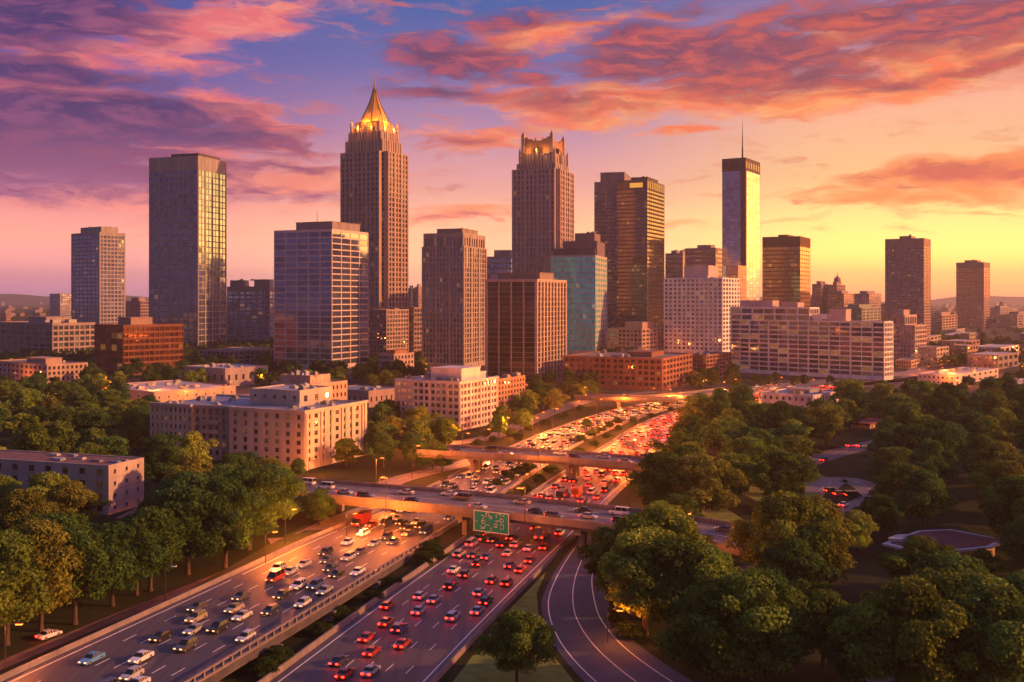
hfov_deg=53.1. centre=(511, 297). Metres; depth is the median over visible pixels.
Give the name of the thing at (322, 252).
window
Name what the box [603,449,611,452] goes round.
box truck
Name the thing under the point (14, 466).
window
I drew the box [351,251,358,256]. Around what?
window
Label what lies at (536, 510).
car
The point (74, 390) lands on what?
tree
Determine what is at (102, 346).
window
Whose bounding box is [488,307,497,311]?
window
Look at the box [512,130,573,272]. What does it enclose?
crowned skyscraper
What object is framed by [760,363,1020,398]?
street
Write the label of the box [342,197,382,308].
window
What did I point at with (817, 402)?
tree
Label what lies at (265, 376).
tree
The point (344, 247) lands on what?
window
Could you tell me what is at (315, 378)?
apartment block
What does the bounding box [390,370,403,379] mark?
tree
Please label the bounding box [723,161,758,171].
window
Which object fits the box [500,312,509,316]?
window
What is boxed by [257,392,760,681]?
concrete barrier
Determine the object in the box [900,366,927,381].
street
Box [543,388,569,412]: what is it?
tree
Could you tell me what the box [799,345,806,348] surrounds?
window
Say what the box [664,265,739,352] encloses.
white office block
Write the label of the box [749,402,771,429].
tree
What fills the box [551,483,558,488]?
car
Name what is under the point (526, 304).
window
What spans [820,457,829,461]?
car
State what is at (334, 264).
window
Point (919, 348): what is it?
window
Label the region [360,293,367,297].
window
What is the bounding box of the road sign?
[473,509,509,534]
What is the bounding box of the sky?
[0,0,1023,301]
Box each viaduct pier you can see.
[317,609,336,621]
[368,581,381,587]
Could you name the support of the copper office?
on the ground at (870, 572)
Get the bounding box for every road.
[2,519,447,681]
[269,523,576,681]
[372,370,930,524]
[536,378,917,504]
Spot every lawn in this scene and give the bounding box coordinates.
[453,572,573,681]
[701,506,742,521]
[742,474,826,501]
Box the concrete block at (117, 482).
[0,449,143,514]
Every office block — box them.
[0,316,95,352]
[485,272,566,386]
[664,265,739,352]
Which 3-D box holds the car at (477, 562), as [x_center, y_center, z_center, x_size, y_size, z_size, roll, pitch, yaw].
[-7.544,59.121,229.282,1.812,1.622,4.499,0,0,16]
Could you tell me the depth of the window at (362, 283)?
889.35 m
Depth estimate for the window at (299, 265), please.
856.74 m
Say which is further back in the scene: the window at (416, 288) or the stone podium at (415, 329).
the window at (416, 288)
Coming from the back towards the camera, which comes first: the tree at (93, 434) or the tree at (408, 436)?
the tree at (408, 436)
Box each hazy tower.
[125,298,148,316]
[408,285,414,306]
[415,284,421,306]
[810,295,816,306]
[812,281,828,313]
[827,291,853,313]
[828,271,844,292]
[836,304,880,320]
[852,291,881,306]
[881,304,884,320]
[931,312,956,331]
[990,301,1012,323]
[996,311,1023,328]
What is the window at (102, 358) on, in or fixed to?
in the copper office
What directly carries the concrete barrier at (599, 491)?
on the ground at (870, 572)
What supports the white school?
on the ground at (870, 572)
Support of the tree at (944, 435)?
on the ground at (870, 572)
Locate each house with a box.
[378,349,413,376]
[851,418,882,428]
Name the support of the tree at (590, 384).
on the ground at (870, 572)
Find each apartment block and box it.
[0,356,87,383]
[271,370,346,399]
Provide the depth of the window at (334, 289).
851.32 m
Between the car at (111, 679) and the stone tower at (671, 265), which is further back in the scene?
the stone tower at (671, 265)
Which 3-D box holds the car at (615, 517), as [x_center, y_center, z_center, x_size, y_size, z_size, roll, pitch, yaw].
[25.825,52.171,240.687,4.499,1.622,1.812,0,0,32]
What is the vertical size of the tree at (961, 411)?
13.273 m
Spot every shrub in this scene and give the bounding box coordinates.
[249,655,280,678]
[257,644,294,664]
[307,622,333,635]
[331,605,360,620]
[362,590,383,600]
[381,574,402,585]
[412,551,435,564]
[418,539,445,550]
[429,548,451,559]
[469,439,485,445]
[481,431,490,436]
[489,436,496,441]
[489,478,507,485]
[501,471,515,480]
[503,428,516,436]
[510,465,529,474]
[512,432,523,439]
[520,484,533,491]
[521,463,538,470]
[523,424,534,429]
[531,473,545,481]
[539,419,553,423]
[542,465,561,472]
[559,411,569,416]
[572,447,587,450]
[575,404,584,410]
[577,435,589,441]
[583,560,603,572]
[585,429,599,435]
[587,440,599,444]
[594,425,606,431]
[602,433,613,437]
[604,421,614,427]
[604,607,628,625]
[610,620,645,638]
[611,417,625,423]
[614,425,622,429]
[628,416,638,422]
[646,413,657,417]
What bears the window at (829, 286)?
in the hazy tower at (837, 285)
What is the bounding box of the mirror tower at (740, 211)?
[722,118,759,299]
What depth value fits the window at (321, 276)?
847.38 m
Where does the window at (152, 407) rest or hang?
in the cream apartments
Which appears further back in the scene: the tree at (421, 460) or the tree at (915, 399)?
the tree at (915, 399)
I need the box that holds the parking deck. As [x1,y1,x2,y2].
[199,347,273,364]
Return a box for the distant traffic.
[537,383,836,440]
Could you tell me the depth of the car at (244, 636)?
169.45 m
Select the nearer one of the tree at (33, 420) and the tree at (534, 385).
the tree at (33, 420)
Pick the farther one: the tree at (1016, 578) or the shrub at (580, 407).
the shrub at (580, 407)
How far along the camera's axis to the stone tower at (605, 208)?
1335.07 m
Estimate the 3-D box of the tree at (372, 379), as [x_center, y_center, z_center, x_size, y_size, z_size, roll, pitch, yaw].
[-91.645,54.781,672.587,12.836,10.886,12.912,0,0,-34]
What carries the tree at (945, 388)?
on the ground at (870, 572)
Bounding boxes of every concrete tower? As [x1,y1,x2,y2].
[885,234,930,335]
[956,259,989,328]
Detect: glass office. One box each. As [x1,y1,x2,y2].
[274,221,367,368]
[551,231,606,353]
[730,300,892,379]
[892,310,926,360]
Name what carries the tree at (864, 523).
on the ground at (870, 572)
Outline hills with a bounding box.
[0,294,1023,303]
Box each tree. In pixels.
[0,380,23,401]
[0,391,15,414]
[0,402,11,417]
[0,408,6,431]
[0,474,22,500]
[0,488,51,528]
[0,513,43,531]
[0,528,53,645]
[1,413,27,438]
[3,387,40,414]
[3,517,89,631]
[5,425,65,451]
[10,414,43,447]
[16,388,45,405]
[18,376,28,387]
[21,405,51,423]
[25,374,48,393]
[25,471,69,500]
[28,511,99,529]
[32,523,136,624]
[38,395,62,407]
[41,421,51,426]
[43,407,81,430]
[44,381,60,395]
[44,403,71,422]
[44,420,82,452]
[45,480,110,523]
[46,381,70,405]
[62,385,89,403]
[62,392,99,408]
[69,382,78,386]
[69,441,114,455]
[71,378,83,383]
[71,409,117,436]
[72,410,89,428]
[75,403,108,413]
[76,427,107,445]
[80,383,100,396]
[81,374,91,381]
[87,375,109,390]
[93,373,110,382]
[94,388,122,414]
[96,435,134,456]
[96,521,167,606]
[105,378,131,399]
[108,399,133,412]
[109,405,127,428]
[111,371,128,382]
[115,410,149,455]
[117,364,138,378]
[120,505,185,591]
[123,406,149,434]
[123,520,184,595]
[126,398,149,412]
[137,488,168,507]
[138,433,179,460]
[141,395,159,401]
[144,444,184,483]
[152,484,234,574]
[158,364,177,379]
[158,470,211,489]
[161,367,179,379]
[162,453,212,480]
[165,447,192,460]
[174,359,190,374]
[177,430,218,461]
[179,370,199,381]
[195,367,210,382]
[199,475,266,567]
[205,463,241,478]
[211,451,263,468]
[215,454,254,471]
[223,465,288,550]
[250,368,270,386]
[253,457,290,469]
[261,463,307,533]
[272,360,290,374]
[280,365,295,373]
[290,362,304,369]
[290,458,305,476]
[300,488,337,524]
[308,359,326,366]
[324,367,339,379]
[331,438,363,466]
[333,366,347,379]
[350,363,373,382]
[363,373,379,385]
[363,422,398,453]
[363,433,399,466]
[367,403,394,421]
[367,421,373,444]
[368,420,397,433]
[376,369,397,386]
[377,399,400,416]
[380,415,405,435]
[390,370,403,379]
[397,433,421,450]
[400,437,421,466]
[401,407,427,423]
[401,419,434,441]
[405,405,440,424]
[406,441,430,470]
[414,356,429,367]
[420,438,440,468]
[423,420,456,435]
[426,419,457,443]
[428,443,453,471]
[437,417,462,430]
[472,609,558,681]
[487,414,507,437]
[492,405,512,423]
[506,395,520,410]
[511,408,533,430]
[515,395,535,414]
[520,389,539,407]
[525,381,546,391]
[533,388,547,410]
[543,383,555,391]
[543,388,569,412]
[557,381,571,392]
[562,369,578,381]
[566,384,588,394]
[577,514,678,615]
[580,379,600,392]
[595,511,640,544]
[598,526,675,635]
[620,535,732,625]
[625,451,703,506]
[633,500,700,535]
[646,431,697,453]
[651,577,759,681]
[652,508,720,550]
[658,540,738,607]
[661,493,706,517]
[666,452,748,513]
[668,413,720,443]
[668,444,702,463]
[669,441,707,453]
[672,568,812,681]
[676,404,704,426]
[684,392,712,420]
[686,371,701,385]
[701,400,728,422]
[703,418,737,453]
[711,387,732,407]
[714,415,746,447]
[715,452,758,503]
[717,407,751,425]
[717,436,785,491]
[721,438,739,448]
[723,490,843,576]
[725,565,820,681]
[726,383,758,401]
[728,391,748,409]
[728,425,756,440]
[731,428,783,452]
[734,401,763,426]
[734,501,817,568]
[744,400,763,423]
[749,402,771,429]
[753,449,820,496]
[763,537,842,593]
[764,400,801,431]
[768,419,813,436]
[772,424,813,440]
[779,434,822,462]
[790,405,809,424]
[803,398,826,411]
[803,495,857,583]
[803,588,847,672]
[805,403,847,448]
[807,402,852,442]
[816,603,878,681]
[826,585,928,681]
[827,379,864,402]
[835,398,866,426]
[836,378,864,398]
[842,389,874,415]
[843,510,878,553]
[850,493,906,538]
[855,574,977,681]
[863,383,893,418]
[865,428,900,453]
[866,461,922,506]
[869,380,894,411]
[869,446,912,470]
[873,423,903,439]
[877,402,935,428]
[878,535,958,580]
[879,393,910,418]
[881,408,898,423]
[883,392,913,412]
[887,422,934,450]
[891,469,958,529]
[904,567,1013,681]
[905,438,960,488]
[907,395,923,412]
[908,380,934,411]
[908,550,995,579]
[911,418,961,464]
[911,461,947,491]
[912,380,938,408]
[920,397,958,418]
[932,382,966,402]
[932,394,960,421]
[942,574,1023,681]
[943,569,993,667]
[947,408,992,423]
[947,422,970,464]
[952,410,991,444]
[954,433,994,472]
[956,384,968,392]
[960,390,969,407]
[964,389,993,407]
[966,392,988,409]
[966,548,1006,575]
[967,440,1020,484]
[967,459,1023,513]
[972,387,1006,393]
[972,392,1019,418]
[976,376,1003,392]
[978,451,1023,481]
[979,474,1023,532]
[980,415,1014,441]
[982,407,1017,436]
[993,514,1023,564]
[995,569,1023,664]
[998,376,1017,395]
[1007,385,1023,416]
[1007,415,1023,442]
[1010,420,1023,449]
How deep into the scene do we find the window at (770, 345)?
805.62 m
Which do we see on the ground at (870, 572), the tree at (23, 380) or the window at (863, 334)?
the tree at (23, 380)
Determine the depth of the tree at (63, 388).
536.01 m
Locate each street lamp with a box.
[4,622,22,672]
[165,564,176,600]
[265,530,277,562]
[285,508,296,544]
[346,512,356,535]
[384,512,394,531]
[521,486,524,524]
[607,608,622,642]
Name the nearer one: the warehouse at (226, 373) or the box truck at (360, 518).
the box truck at (360, 518)
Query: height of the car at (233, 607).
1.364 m
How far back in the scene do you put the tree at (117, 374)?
669.46 m
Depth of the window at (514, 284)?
690.09 m
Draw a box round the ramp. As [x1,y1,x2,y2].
[542,536,693,681]
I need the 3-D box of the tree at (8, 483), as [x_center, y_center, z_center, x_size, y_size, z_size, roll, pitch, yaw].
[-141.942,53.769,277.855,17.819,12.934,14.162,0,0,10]
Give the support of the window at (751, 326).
in the long glass office at (785, 338)
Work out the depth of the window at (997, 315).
2012.51 m
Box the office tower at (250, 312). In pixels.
[227,279,273,342]
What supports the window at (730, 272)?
in the stone tower at (736, 271)
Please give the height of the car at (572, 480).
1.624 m
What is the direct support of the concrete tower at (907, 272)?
on the ground at (870, 572)
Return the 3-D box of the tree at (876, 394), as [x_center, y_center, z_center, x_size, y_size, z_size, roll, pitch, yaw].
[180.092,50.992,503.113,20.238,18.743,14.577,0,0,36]
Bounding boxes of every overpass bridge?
[292,477,753,560]
[417,444,644,479]
[574,387,728,407]
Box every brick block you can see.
[497,372,524,413]
[563,349,691,390]
[692,350,731,376]
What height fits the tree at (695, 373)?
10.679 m
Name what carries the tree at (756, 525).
on the ground at (870, 572)
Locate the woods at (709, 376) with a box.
[0,336,1023,426]
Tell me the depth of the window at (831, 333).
770.70 m
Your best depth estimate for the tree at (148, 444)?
354.20 m
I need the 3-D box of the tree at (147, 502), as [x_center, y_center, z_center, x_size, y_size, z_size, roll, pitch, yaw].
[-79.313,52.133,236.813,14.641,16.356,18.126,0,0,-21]
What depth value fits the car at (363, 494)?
271.38 m
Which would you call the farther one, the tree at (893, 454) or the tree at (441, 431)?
the tree at (441, 431)
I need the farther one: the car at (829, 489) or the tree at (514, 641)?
the car at (829, 489)
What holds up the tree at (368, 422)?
on the ground at (870, 572)
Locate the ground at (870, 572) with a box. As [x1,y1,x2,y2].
[0,304,1023,681]
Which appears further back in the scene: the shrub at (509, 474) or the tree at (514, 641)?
the shrub at (509, 474)
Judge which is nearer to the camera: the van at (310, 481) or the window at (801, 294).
the van at (310, 481)
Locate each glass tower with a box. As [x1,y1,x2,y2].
[71,226,124,323]
[149,153,226,347]
[616,176,663,326]
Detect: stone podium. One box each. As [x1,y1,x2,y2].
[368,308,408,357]
[404,307,421,351]
[606,321,663,350]
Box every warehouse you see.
[100,379,235,401]
[184,362,267,385]
[347,385,393,407]
[918,367,997,384]
[1014,377,1023,384]
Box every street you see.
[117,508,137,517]
[267,507,375,543]
[377,459,469,484]
[450,391,657,444]
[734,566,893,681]
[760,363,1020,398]
[800,440,873,465]
[804,477,875,514]
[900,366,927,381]
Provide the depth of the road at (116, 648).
181.47 m
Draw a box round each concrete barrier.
[0,480,440,681]
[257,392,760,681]
[430,534,574,681]
[444,404,685,530]
[447,402,653,478]
[585,450,646,502]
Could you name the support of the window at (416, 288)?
in the hazy tower at (418, 295)
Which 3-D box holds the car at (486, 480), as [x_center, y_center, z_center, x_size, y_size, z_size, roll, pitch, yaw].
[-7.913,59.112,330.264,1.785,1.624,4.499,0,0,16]
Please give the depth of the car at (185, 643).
165.14 m
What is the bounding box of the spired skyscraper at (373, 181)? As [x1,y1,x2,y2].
[340,75,407,308]
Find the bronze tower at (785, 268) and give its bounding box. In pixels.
[762,235,810,306]
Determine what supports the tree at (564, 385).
on the ground at (870, 572)
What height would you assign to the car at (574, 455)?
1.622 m
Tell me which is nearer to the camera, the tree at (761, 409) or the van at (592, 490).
the van at (592, 490)
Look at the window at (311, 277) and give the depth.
852.36 m
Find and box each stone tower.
[50,294,70,315]
[422,228,486,366]
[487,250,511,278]
[594,172,630,327]
[665,250,679,277]
[677,249,684,277]
[685,245,721,276]
[726,265,746,299]
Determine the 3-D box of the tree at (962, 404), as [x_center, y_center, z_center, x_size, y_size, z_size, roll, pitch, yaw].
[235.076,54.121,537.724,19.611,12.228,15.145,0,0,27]
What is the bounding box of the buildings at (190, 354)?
[0,304,1023,364]
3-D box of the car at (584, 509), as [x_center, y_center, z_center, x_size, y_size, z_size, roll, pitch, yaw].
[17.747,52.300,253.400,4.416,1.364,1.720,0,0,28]
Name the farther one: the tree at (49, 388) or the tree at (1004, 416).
the tree at (49, 388)
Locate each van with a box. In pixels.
[265,567,284,582]
[302,477,315,485]
[316,481,334,489]
[379,516,392,526]
[419,523,432,534]
[452,492,471,500]
[465,471,474,478]
[465,537,478,547]
[475,532,486,541]
[482,462,490,469]
[483,445,497,451]
[486,485,496,492]
[530,442,537,447]
[541,437,548,442]
[550,440,557,445]
[587,487,596,494]
[598,470,606,476]
[601,485,609,492]
[609,506,630,515]
[844,490,862,497]
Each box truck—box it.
[351,510,371,525]
[525,493,536,496]
[534,526,550,539]
[556,488,568,499]
[569,434,577,442]
[571,485,583,497]
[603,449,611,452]
[626,440,634,448]
[628,450,636,454]
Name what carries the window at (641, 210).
in the dark glass tower at (639, 248)
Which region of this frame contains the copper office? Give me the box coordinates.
[94,317,182,374]
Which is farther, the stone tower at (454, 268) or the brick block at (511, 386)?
the stone tower at (454, 268)
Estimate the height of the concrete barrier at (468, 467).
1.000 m
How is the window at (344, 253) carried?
in the glass office at (320, 290)
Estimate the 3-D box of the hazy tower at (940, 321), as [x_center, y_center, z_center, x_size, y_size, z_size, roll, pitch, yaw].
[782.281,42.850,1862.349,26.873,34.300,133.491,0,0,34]
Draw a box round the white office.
[394,365,497,430]
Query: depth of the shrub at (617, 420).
488.12 m
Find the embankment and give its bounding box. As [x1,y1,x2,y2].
[3,526,321,673]
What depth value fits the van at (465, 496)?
267.58 m
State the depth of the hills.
10024.90 m
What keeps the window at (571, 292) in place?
in the glass office at (579, 264)
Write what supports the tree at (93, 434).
on the ground at (870, 572)
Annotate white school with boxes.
[761,386,838,406]
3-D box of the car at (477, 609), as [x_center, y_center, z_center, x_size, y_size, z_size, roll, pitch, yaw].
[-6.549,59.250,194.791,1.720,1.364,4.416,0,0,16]
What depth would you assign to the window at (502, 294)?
693.47 m
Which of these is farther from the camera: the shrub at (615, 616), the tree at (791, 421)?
the tree at (791, 421)
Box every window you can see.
[12,464,17,469]
[29,465,33,470]
[39,325,44,329]
[39,342,44,346]
[45,466,50,471]
[46,331,51,335]
[62,467,67,472]
[73,235,123,323]
[79,468,84,473]
[95,326,99,331]
[95,332,99,337]
[97,469,101,474]
[97,481,101,486]
[100,326,105,331]
[100,332,105,337]
[100,338,105,343]
[100,344,105,349]
[100,350,105,355]
[100,356,105,361]
[106,326,110,331]
[106,332,110,337]
[112,357,116,362]
[117,339,121,344]
[117,345,121,350]
[117,351,121,356]
[117,357,121,362]
[150,200,225,346]
[152,407,189,444]
[196,410,224,454]
[228,374,250,379]
[254,392,328,401]
[275,233,284,237]
[275,239,284,243]
[275,245,284,249]
[275,251,284,255]
[275,257,284,261]
[275,263,284,267]
[275,269,284,273]
[275,275,284,279]
[275,281,284,285]
[275,287,284,291]
[275,293,284,297]
[275,299,284,303]
[275,299,367,363]
[286,233,295,237]
[286,239,295,243]
[286,245,295,249]
[286,251,295,255]
[286,257,295,261]
[286,263,295,267]
[286,269,295,273]
[286,275,295,279]
[286,281,295,285]
[286,287,295,291]
[286,293,295,297]
[297,232,307,236]
[297,238,307,242]
[297,244,307,249]
[297,250,307,255]
[297,257,307,261]
[297,263,307,267]
[297,269,307,273]
[297,275,307,279]
[297,281,307,285]
[297,287,307,291]
[297,293,307,297]
[309,232,318,236]
[309,238,318,242]
[309,244,318,248]
[309,250,318,254]
[309,256,318,260]
[309,262,318,266]
[309,269,318,273]
[309,275,318,279]
[309,281,318,285]
[309,287,318,291]
[309,293,318,297]
[320,232,330,236]
[320,238,330,242]
[320,244,330,248]
[320,250,330,254]
[320,256,330,260]
[320,262,330,266]
[320,268,330,272]
[320,274,330,278]
[320,281,330,285]
[320,287,330,291]
[320,293,330,297]
[332,232,340,236]
[332,238,340,242]
[332,244,340,248]
[332,250,340,254]
[332,256,340,260]
[332,262,340,267]
[332,268,340,273]
[332,275,340,279]
[332,281,340,285]
[332,287,340,291]
[332,293,340,297]
[333,384,345,396]
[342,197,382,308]
[342,233,349,237]
[342,239,349,243]
[342,245,349,249]
[342,251,349,255]
[342,257,349,261]
[342,263,349,267]
[342,269,349,273]
[342,275,349,279]
[342,281,349,285]
[342,287,349,291]
[342,293,349,297]
[348,140,400,153]
[351,234,358,238]
[351,240,358,244]
[351,245,358,250]
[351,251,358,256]
[351,257,358,262]
[351,263,358,267]
[351,269,358,273]
[351,275,358,279]
[351,281,358,285]
[351,287,358,291]
[351,293,358,297]
[353,132,392,140]
[360,235,367,239]
[360,240,367,245]
[360,246,367,250]
[360,252,367,256]
[360,258,367,262]
[360,264,367,268]
[360,270,367,274]
[360,276,367,279]
[360,281,367,285]
[360,287,367,291]
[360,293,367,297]
[379,355,412,367]
[383,152,406,308]
[387,311,407,350]
[397,405,495,427]
[408,289,413,306]
[414,309,421,351]
[416,288,421,306]
[424,248,482,362]
[425,237,483,247]
[488,282,497,286]
[488,287,497,291]
[488,292,497,296]
[488,297,497,301]
[488,302,497,306]
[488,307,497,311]
[488,312,497,316]
[488,316,564,382]
[488,317,497,321]
[499,378,523,412]
[500,282,509,286]
[500,287,509,291]
[500,292,509,296]
[500,297,509,301]
[500,302,509,306]
[500,307,509,311]
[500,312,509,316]
[500,317,509,321]
[512,282,522,286]
[512,287,522,291]
[512,292,522,296]
[512,297,522,301]
[512,302,522,306]
[512,307,522,311]
[512,312,522,316]
[512,317,522,321]
[514,211,552,272]
[519,163,553,169]
[523,153,550,163]
[524,282,534,286]
[524,287,534,291]
[524,292,534,296]
[524,297,534,301]
[524,302,534,306]
[524,307,534,311]
[524,312,534,316]
[524,317,534,321]
[561,170,572,248]
[567,283,606,349]
[578,378,684,385]
[595,216,615,327]
[617,181,663,192]
[617,209,663,325]
[665,300,738,349]
[666,255,676,275]
[677,255,683,275]
[722,202,759,299]
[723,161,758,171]
[727,267,745,298]
[732,309,817,319]
[732,323,891,375]
[732,347,739,350]
[741,325,748,328]
[741,334,748,337]
[750,325,758,328]
[759,321,767,324]
[759,330,767,333]
[759,339,767,342]
[759,348,767,351]
[763,268,809,306]
[769,321,777,324]
[769,330,777,333]
[769,344,777,347]
[779,335,786,338]
[789,326,797,329]
[789,340,797,343]
[799,331,806,334]
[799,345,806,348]
[809,322,817,325]
[809,331,817,334]
[809,336,817,339]
[809,350,817,353]
[813,285,826,313]
[819,322,827,325]
[819,336,827,339]
[819,341,827,344]
[828,295,853,313]
[829,286,844,292]
[830,322,838,325]
[830,327,838,330]
[830,332,838,335]
[830,341,838,344]
[830,346,838,349]
[840,323,849,325]
[840,327,849,330]
[840,332,849,335]
[840,337,849,340]
[840,342,849,345]
[840,347,849,349]
[851,308,879,320]
[851,323,860,325]
[851,328,860,330]
[851,332,860,335]
[851,337,860,340]
[851,342,860,345]
[851,347,860,350]
[855,294,880,306]
[862,323,871,326]
[862,328,871,331]
[862,333,871,335]
[862,338,871,340]
[862,342,871,345]
[862,347,871,350]
[873,323,882,326]
[873,328,882,331]
[873,333,882,336]
[873,338,882,341]
[873,343,882,346]
[873,348,882,351]
[886,261,928,334]
[897,359,920,367]
[919,348,947,364]
[919,376,952,383]
[932,315,956,331]
[942,341,978,348]
[952,346,976,357]
[957,286,989,327]
[969,354,1016,367]
[978,346,1017,350]
[991,308,1012,322]
[997,315,1021,327]
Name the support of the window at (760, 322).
in the long glass office at (785, 338)
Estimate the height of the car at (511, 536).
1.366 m
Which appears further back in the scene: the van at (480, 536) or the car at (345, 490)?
the car at (345, 490)
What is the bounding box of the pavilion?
[882,529,999,556]
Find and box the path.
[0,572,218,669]
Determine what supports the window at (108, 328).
in the copper office
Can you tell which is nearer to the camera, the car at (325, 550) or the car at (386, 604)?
the car at (386, 604)
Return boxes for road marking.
[11,373,913,681]
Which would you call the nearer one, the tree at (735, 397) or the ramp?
the ramp
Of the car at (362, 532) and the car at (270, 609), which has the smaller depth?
the car at (270, 609)
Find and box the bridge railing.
[183,532,435,681]
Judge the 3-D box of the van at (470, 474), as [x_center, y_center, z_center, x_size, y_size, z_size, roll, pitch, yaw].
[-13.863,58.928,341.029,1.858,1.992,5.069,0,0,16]
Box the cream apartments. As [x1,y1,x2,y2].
[148,383,367,470]
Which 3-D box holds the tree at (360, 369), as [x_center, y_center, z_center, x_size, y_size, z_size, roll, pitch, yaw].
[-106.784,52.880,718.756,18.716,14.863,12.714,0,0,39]
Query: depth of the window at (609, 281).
1334.42 m
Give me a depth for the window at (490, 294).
696.86 m
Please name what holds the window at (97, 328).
in the copper office
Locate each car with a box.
[35,629,62,639]
[78,651,105,664]
[100,676,119,681]
[119,665,144,680]
[128,650,153,663]
[130,675,150,681]
[148,629,172,641]
[173,635,198,651]
[182,622,205,634]
[184,608,207,622]
[186,601,207,611]
[206,618,229,633]
[223,602,244,613]
[231,590,250,600]
[231,609,252,620]
[235,629,255,642]
[261,603,279,615]
[269,561,286,571]
[272,588,291,598]
[285,566,298,575]
[289,577,307,589]
[294,596,311,607]
[295,559,311,567]
[306,577,323,589]
[316,584,333,594]
[318,546,333,555]
[319,555,334,563]
[322,563,337,571]
[328,568,344,577]
[329,654,348,666]
[335,667,355,679]
[336,488,352,494]
[340,537,354,544]
[340,550,355,561]
[349,566,365,575]
[355,547,366,554]
[356,491,373,497]
[356,528,369,536]
[358,631,375,642]
[361,664,380,676]
[362,645,381,656]
[365,520,377,527]
[367,539,380,546]
[378,616,394,626]
[379,531,392,540]
[380,600,394,609]
[386,537,399,544]
[390,621,407,633]
[393,514,403,520]
[394,638,411,648]
[395,518,406,524]
[398,488,414,494]
[399,523,411,529]
[401,529,413,536]
[404,496,420,501]
[411,517,422,523]
[411,605,426,615]
[413,591,426,599]
[414,520,426,528]
[427,594,441,603]
[440,480,449,486]
[441,490,457,496]
[443,515,454,519]
[443,580,457,589]
[445,610,460,621]
[447,565,459,573]
[453,549,465,557]
[456,473,464,478]
[459,568,472,578]
[467,551,479,558]
[469,486,477,490]
[469,502,486,508]
[470,605,484,615]
[471,475,479,480]
[472,480,480,484]
[472,558,484,566]
[473,587,485,596]
[478,595,493,605]
[481,552,492,560]
[483,478,490,483]
[485,575,498,583]
[487,536,498,542]
[493,468,500,473]
[496,539,507,547]
[500,577,513,586]
[502,478,510,484]
[502,549,513,556]
[504,561,515,568]
[506,533,516,540]
[510,540,521,547]
[514,498,530,504]
[514,565,525,573]
[523,544,534,551]
[524,556,535,563]
[527,507,545,513]
[537,493,545,497]
[539,543,549,549]
[544,510,563,517]
[546,494,553,498]
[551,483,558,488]
[553,450,566,454]
[554,529,564,535]
[561,476,568,481]
[568,453,581,457]
[569,477,576,482]
[574,506,592,511]
[577,497,585,502]
[579,512,597,518]
[584,474,591,479]
[585,482,592,486]
[593,494,601,498]
[597,454,610,458]
[612,515,622,522]
[613,477,620,481]
[618,458,632,462]
[715,525,731,531]
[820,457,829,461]
[824,487,836,492]
[833,490,843,496]
[838,501,848,506]
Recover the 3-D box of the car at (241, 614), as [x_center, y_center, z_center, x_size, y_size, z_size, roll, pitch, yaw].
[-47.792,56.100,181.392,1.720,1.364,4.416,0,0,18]
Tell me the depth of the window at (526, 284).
686.90 m

